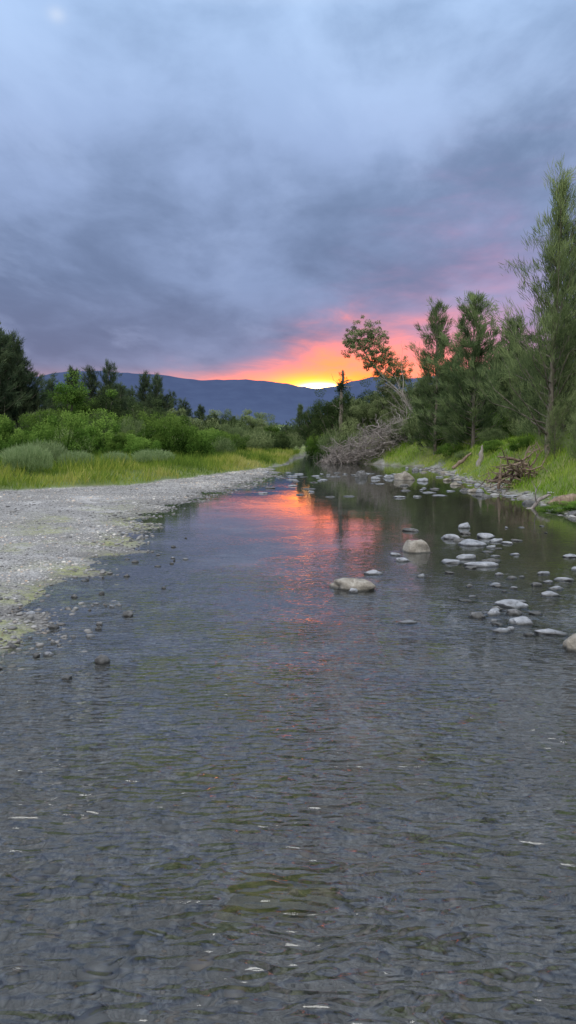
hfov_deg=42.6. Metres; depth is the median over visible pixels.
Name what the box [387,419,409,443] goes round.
bush
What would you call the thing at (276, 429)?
leafy tree
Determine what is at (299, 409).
casuarina tree
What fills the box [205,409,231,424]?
leafy tree
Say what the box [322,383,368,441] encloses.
leafy tree
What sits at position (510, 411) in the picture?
casuarina tree
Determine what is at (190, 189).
sky
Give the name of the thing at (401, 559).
river rock
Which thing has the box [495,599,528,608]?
river rock
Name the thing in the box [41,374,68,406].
casuarina tree
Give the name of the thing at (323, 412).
leafy tree
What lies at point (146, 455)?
bush
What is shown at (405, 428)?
bush
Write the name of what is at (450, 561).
river rock
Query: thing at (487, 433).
bush
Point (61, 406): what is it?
leafy tree
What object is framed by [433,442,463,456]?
bush
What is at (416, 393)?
casuarina tree
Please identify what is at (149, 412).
leafy tree
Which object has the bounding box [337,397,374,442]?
leafy tree
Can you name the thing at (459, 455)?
bush
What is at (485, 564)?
river rock
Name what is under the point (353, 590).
river rock
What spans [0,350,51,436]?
casuarina tree
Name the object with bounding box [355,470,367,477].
river rock
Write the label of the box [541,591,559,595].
river rock
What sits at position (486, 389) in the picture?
leafy tree
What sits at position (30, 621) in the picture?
riverbed pebbles
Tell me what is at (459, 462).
driftwood log
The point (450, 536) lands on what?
river rock
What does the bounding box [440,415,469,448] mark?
casuarina sapling
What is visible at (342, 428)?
bush
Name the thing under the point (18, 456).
bush
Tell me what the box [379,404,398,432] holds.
bush
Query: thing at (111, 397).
leafy tree
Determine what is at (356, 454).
fallen tree
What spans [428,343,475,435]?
casuarina tree
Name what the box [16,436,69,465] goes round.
bush
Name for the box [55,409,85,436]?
bush
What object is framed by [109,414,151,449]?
bush
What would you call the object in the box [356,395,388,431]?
leafy tree
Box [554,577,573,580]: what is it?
river rock
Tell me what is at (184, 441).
bush
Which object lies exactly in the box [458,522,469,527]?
river rock
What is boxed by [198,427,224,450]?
bush
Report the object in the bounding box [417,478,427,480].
river rock
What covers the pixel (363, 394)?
leafy tree
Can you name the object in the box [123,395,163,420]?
leafy tree
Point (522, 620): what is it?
river rock
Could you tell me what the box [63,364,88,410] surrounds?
casuarina tree
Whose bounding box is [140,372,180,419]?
casuarina tree
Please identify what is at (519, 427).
bush
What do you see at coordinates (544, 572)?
river rock
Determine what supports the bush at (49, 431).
on the ground at (5, 604)
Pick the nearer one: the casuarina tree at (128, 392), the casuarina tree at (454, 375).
the casuarina tree at (454, 375)
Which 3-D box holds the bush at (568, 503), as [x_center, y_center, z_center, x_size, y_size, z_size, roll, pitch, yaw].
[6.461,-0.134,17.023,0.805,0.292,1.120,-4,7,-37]
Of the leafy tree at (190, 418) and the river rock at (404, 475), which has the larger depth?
the leafy tree at (190, 418)
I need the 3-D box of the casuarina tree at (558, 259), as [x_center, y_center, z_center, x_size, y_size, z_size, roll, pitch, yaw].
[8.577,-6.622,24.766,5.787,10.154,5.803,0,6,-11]
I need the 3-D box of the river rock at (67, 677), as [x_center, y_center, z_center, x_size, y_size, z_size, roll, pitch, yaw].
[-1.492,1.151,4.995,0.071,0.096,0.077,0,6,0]
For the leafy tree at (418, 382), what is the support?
on the ground at (5, 604)
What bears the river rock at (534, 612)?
on the ground at (5, 604)
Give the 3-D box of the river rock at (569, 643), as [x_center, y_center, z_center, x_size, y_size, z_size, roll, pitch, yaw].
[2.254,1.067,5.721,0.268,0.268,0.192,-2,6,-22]
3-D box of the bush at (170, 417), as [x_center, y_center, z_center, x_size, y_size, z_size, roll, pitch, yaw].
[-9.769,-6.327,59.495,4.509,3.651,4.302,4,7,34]
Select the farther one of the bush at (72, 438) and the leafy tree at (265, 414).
the leafy tree at (265, 414)
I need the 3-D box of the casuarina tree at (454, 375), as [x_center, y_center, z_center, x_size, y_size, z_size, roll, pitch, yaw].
[9.774,-7.434,39.556,5.840,8.771,7.170,6,8,45]
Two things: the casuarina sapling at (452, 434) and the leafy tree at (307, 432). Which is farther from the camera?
the leafy tree at (307, 432)
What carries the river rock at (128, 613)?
on the ground at (5, 604)
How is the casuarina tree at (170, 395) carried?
on the ground at (5, 604)
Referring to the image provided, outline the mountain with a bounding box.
[29,360,573,425]
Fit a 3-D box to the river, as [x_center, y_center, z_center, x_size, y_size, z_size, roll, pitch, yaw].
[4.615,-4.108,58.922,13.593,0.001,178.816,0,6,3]
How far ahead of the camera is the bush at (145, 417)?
49.13 m
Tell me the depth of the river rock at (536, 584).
8.18 m
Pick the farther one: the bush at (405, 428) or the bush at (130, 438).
the bush at (405, 428)
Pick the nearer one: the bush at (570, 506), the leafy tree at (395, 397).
the bush at (570, 506)
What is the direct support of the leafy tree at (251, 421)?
on the ground at (5, 604)
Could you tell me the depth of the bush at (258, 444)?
65.20 m
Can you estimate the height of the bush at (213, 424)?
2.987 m
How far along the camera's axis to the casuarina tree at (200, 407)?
89.17 m
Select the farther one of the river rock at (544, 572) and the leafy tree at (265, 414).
the leafy tree at (265, 414)
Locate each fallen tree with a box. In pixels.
[311,396,434,464]
[396,432,429,449]
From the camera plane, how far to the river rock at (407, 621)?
6.50 m
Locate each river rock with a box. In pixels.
[6,642,17,648]
[43,651,53,655]
[49,624,58,628]
[62,675,71,679]
[94,654,109,663]
[122,610,132,616]
[329,578,375,590]
[348,588,357,592]
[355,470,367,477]
[364,570,382,574]
[390,552,400,555]
[394,471,414,479]
[396,557,409,561]
[397,620,416,623]
[402,528,418,531]
[402,539,429,552]
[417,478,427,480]
[441,534,459,539]
[442,559,460,562]
[456,554,475,559]
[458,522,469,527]
[458,539,486,545]
[464,562,498,566]
[465,566,476,568]
[468,612,485,617]
[475,493,491,496]
[477,533,493,538]
[484,558,499,561]
[487,608,500,614]
[489,538,502,541]
[493,628,510,631]
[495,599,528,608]
[506,609,522,614]
[508,616,532,624]
[522,500,534,503]
[528,611,541,614]
[531,582,541,585]
[534,628,567,634]
[537,571,549,573]
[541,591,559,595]
[549,586,562,589]
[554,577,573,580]
[562,554,575,557]
[562,633,575,651]
[567,510,575,515]
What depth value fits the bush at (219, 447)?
46.58 m
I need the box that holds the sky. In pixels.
[0,0,575,388]
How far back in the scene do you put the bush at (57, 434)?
39.33 m
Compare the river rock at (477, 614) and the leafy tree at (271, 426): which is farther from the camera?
the leafy tree at (271, 426)
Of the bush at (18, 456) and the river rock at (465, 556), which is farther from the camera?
the bush at (18, 456)
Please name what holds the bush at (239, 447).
on the ground at (5, 604)
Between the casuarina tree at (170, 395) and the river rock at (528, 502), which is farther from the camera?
the casuarina tree at (170, 395)
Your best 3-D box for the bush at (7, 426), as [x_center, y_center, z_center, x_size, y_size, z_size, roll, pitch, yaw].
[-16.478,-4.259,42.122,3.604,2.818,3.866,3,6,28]
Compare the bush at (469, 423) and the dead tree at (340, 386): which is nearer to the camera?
the bush at (469, 423)
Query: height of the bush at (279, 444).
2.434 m
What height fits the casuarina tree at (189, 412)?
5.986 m
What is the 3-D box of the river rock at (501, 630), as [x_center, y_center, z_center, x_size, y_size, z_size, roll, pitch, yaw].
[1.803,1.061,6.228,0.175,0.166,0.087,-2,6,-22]
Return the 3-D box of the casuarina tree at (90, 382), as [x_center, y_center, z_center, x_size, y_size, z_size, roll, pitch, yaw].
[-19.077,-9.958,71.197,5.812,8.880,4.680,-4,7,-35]
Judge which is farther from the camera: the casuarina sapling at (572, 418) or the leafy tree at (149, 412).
the leafy tree at (149, 412)
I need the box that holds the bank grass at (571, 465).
[324,428,575,501]
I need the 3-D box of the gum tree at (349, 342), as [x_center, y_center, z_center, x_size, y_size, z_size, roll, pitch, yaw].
[6.947,-9.977,55.095,6.094,9.377,2.952,0,6,0]
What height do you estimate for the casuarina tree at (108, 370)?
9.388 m
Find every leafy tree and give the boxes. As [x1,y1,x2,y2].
[39,369,117,429]
[44,392,83,414]
[72,384,121,417]
[73,389,124,424]
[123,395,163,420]
[125,397,167,422]
[161,408,201,437]
[195,410,232,432]
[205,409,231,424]
[220,412,251,434]
[234,408,263,435]
[254,412,275,428]
[255,422,274,435]
[263,422,284,439]
[275,422,292,438]
[293,399,331,452]
[296,420,314,444]
[304,393,354,446]
[310,386,347,445]
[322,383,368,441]
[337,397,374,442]
[356,377,394,407]
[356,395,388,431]
[358,393,380,406]
[367,392,406,423]
[376,388,404,411]
[391,395,415,428]
[397,384,439,406]
[404,375,433,406]
[458,364,501,422]
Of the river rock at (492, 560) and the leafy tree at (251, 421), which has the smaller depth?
the river rock at (492, 560)
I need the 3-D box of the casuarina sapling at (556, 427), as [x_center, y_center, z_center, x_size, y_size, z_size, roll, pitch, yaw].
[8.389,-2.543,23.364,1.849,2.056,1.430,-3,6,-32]
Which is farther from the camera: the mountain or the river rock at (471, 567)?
the mountain
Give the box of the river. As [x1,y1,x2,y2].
[0,451,575,1023]
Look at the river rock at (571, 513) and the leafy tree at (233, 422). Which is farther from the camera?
the leafy tree at (233, 422)
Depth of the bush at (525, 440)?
28.75 m
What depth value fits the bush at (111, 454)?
29.72 m
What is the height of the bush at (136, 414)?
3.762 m
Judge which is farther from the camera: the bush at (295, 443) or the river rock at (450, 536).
the bush at (295, 443)
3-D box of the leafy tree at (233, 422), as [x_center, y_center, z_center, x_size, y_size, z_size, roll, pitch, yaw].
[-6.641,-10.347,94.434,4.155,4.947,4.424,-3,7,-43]
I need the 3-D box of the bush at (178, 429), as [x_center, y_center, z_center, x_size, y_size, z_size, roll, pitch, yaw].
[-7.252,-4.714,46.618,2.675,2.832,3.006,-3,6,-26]
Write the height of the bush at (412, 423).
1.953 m
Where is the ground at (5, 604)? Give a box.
[0,433,575,651]
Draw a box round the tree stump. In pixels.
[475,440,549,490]
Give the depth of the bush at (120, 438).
41.55 m
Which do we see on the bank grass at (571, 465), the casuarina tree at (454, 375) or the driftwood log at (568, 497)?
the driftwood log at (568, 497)
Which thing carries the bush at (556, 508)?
on the ground at (5, 604)
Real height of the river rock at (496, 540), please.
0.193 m
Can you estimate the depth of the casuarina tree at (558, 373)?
26.07 m
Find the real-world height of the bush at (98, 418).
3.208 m
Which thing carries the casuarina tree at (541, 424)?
on the ground at (5, 604)
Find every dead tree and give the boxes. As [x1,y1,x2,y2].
[330,370,352,449]
[373,341,420,417]
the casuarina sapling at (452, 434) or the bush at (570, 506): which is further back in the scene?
the casuarina sapling at (452, 434)
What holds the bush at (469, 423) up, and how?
on the ground at (5, 604)
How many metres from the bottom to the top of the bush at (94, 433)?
3.027 m
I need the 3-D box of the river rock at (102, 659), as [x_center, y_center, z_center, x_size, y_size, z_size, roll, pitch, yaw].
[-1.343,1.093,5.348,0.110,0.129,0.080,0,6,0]
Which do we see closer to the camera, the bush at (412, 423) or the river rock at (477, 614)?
the river rock at (477, 614)
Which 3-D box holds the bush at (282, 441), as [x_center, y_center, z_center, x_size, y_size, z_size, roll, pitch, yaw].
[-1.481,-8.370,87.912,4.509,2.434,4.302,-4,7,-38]
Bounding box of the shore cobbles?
[0,465,575,672]
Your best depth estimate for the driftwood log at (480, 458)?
32.87 m
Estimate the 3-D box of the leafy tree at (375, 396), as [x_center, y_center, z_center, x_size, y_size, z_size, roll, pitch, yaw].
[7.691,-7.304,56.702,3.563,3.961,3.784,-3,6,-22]
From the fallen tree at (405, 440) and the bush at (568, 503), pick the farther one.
the fallen tree at (405, 440)
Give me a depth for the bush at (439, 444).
45.62 m
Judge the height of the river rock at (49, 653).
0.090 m
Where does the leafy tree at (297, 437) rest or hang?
on the ground at (5, 604)
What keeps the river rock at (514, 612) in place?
on the ground at (5, 604)
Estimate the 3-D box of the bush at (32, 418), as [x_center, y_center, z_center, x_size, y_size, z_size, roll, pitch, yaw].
[-15.190,-5.021,45.786,3.554,3.555,3.804,0,6,-5]
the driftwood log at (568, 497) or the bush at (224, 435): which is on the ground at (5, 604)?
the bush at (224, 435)
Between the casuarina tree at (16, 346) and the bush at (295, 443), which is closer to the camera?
the casuarina tree at (16, 346)
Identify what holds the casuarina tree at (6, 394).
on the ground at (5, 604)
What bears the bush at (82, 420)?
on the ground at (5, 604)
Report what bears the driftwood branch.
on the ground at (5, 604)
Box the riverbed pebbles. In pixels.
[0,579,110,656]
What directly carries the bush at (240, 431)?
on the ground at (5, 604)
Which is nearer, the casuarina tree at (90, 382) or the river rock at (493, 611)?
the river rock at (493, 611)
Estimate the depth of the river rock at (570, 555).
10.15 m
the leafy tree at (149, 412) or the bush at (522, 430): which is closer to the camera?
the bush at (522, 430)
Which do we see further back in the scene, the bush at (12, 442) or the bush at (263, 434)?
the bush at (263, 434)
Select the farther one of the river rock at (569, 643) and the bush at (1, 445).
the bush at (1, 445)
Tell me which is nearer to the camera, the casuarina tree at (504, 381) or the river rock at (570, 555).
the river rock at (570, 555)
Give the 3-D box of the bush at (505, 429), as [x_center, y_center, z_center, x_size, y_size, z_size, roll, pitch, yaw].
[11.604,-4.711,40.564,2.504,1.874,3.484,-4,7,-36]
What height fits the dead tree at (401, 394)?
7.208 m
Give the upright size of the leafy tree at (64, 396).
6.976 m
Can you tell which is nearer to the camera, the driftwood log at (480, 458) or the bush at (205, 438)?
the driftwood log at (480, 458)
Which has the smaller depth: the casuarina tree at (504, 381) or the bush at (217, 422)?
the casuarina tree at (504, 381)
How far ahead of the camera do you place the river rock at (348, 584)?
7.92 m
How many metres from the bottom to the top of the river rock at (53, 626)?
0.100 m
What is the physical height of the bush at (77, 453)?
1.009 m
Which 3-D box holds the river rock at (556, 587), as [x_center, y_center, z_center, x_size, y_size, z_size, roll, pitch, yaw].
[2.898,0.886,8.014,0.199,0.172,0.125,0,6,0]
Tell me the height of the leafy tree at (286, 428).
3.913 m
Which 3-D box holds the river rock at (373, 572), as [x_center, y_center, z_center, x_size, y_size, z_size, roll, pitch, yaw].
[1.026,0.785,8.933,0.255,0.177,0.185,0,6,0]
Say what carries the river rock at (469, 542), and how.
on the ground at (5, 604)
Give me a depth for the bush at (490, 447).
33.67 m
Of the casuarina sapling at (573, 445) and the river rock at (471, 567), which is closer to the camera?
the river rock at (471, 567)
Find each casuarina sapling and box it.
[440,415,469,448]
[531,402,572,459]
[553,367,575,422]
[554,408,575,458]
[564,380,575,436]
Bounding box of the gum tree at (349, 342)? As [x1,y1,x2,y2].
[341,315,415,416]
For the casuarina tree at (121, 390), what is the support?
on the ground at (5, 604)
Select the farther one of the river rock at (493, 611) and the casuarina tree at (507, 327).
the casuarina tree at (507, 327)
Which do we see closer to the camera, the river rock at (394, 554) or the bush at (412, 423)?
the river rock at (394, 554)
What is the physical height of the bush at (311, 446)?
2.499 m
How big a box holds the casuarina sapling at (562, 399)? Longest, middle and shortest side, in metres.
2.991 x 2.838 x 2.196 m
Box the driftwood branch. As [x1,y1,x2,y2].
[528,481,550,508]
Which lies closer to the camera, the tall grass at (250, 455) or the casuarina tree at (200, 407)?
the tall grass at (250, 455)
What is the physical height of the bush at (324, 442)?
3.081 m
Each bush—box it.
[0,413,20,447]
[0,428,10,452]
[0,441,54,476]
[0,445,19,458]
[2,427,40,449]
[15,406,67,442]
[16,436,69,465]
[17,408,67,442]
[23,410,100,453]
[35,427,71,441]
[50,427,93,451]
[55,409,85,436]
[57,449,94,471]
[70,408,117,449]
[79,414,123,454]
[86,411,122,451]
[99,449,128,463]
[100,429,147,454]
[109,409,152,445]
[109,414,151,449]
[117,410,155,428]
[120,433,155,453]
[128,437,161,456]
[130,448,175,463]
[134,411,210,458]
[151,411,184,437]
[153,416,188,453]
[179,427,220,455]
[194,416,231,430]
[194,421,223,442]
[195,429,237,452]
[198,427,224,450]
[207,436,236,454]
[218,421,253,446]
[221,432,249,450]
[237,430,274,449]
[247,427,277,447]
[266,432,292,449]
[267,430,293,449]
[282,430,303,449]
[304,433,330,458]
[315,427,346,459]
[329,417,368,451]
[363,410,389,436]
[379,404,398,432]
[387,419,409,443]
[398,411,440,439]
[403,413,424,438]
[424,427,448,445]
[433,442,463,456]
[451,450,470,461]
[458,420,482,439]
[474,427,510,445]
[475,410,535,437]
[483,439,507,452]
[505,436,533,451]
[507,412,567,436]
[512,419,558,437]
[537,504,575,514]
[541,501,574,510]
[562,501,575,510]
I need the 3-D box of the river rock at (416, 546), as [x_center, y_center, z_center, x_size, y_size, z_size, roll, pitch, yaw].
[1.849,0.551,10.695,0.461,0.322,0.461,0,6,0]
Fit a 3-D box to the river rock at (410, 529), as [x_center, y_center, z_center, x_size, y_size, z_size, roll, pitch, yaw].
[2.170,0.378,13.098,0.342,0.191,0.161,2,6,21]
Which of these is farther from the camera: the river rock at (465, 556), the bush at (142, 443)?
the bush at (142, 443)
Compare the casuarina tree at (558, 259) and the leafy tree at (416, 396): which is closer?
the casuarina tree at (558, 259)
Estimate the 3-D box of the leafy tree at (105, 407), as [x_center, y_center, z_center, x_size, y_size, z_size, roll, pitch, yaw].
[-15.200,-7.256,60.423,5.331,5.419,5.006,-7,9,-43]
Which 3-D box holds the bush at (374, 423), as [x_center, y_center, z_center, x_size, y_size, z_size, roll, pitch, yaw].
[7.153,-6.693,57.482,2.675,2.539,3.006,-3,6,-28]
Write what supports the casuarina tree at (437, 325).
on the ground at (5, 604)
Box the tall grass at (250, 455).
[0,446,300,489]
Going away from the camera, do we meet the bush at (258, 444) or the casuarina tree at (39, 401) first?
the casuarina tree at (39, 401)
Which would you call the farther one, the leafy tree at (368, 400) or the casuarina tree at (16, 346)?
the leafy tree at (368, 400)
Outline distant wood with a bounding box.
[189,418,540,436]
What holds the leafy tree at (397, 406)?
on the ground at (5, 604)
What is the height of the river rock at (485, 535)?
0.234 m
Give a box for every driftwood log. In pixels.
[452,453,471,468]
[476,445,483,466]
[547,493,575,505]
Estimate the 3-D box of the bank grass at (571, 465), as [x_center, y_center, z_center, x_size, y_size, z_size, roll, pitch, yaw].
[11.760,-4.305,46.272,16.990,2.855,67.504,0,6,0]
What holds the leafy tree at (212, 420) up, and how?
on the ground at (5, 604)
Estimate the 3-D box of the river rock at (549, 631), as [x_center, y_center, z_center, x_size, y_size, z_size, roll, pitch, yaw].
[2.195,1.060,6.176,0.283,0.163,0.157,0,6,0]
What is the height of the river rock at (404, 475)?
0.508 m
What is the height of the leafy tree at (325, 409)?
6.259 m
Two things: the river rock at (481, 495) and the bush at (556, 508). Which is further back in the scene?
the river rock at (481, 495)
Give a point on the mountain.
(280, 401)
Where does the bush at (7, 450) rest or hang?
on the ground at (5, 604)
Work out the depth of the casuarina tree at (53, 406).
56.67 m
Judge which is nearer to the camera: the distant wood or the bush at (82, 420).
the bush at (82, 420)
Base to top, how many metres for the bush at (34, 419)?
3.223 m
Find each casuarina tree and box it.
[0,322,63,439]
[0,328,66,434]
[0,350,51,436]
[1,329,69,415]
[21,386,51,430]
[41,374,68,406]
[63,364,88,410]
[75,364,106,401]
[86,359,127,406]
[112,382,130,415]
[125,385,138,405]
[130,370,167,408]
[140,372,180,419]
[158,389,184,418]
[176,398,196,426]
[191,403,209,427]
[287,403,307,448]
[295,410,309,448]
[399,378,433,423]
[404,297,476,455]
[408,290,527,448]
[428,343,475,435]
[458,155,575,457]
[466,314,535,426]
[466,348,533,434]
[498,351,544,437]
[506,221,575,430]
[520,346,566,437]
[527,305,575,432]
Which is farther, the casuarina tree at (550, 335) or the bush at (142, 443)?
the bush at (142, 443)
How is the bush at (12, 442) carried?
on the ground at (5, 604)
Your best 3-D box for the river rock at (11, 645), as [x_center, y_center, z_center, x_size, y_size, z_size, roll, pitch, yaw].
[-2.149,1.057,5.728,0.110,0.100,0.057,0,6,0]
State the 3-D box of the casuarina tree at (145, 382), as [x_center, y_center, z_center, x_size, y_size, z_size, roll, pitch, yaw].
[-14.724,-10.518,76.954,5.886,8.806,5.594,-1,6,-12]

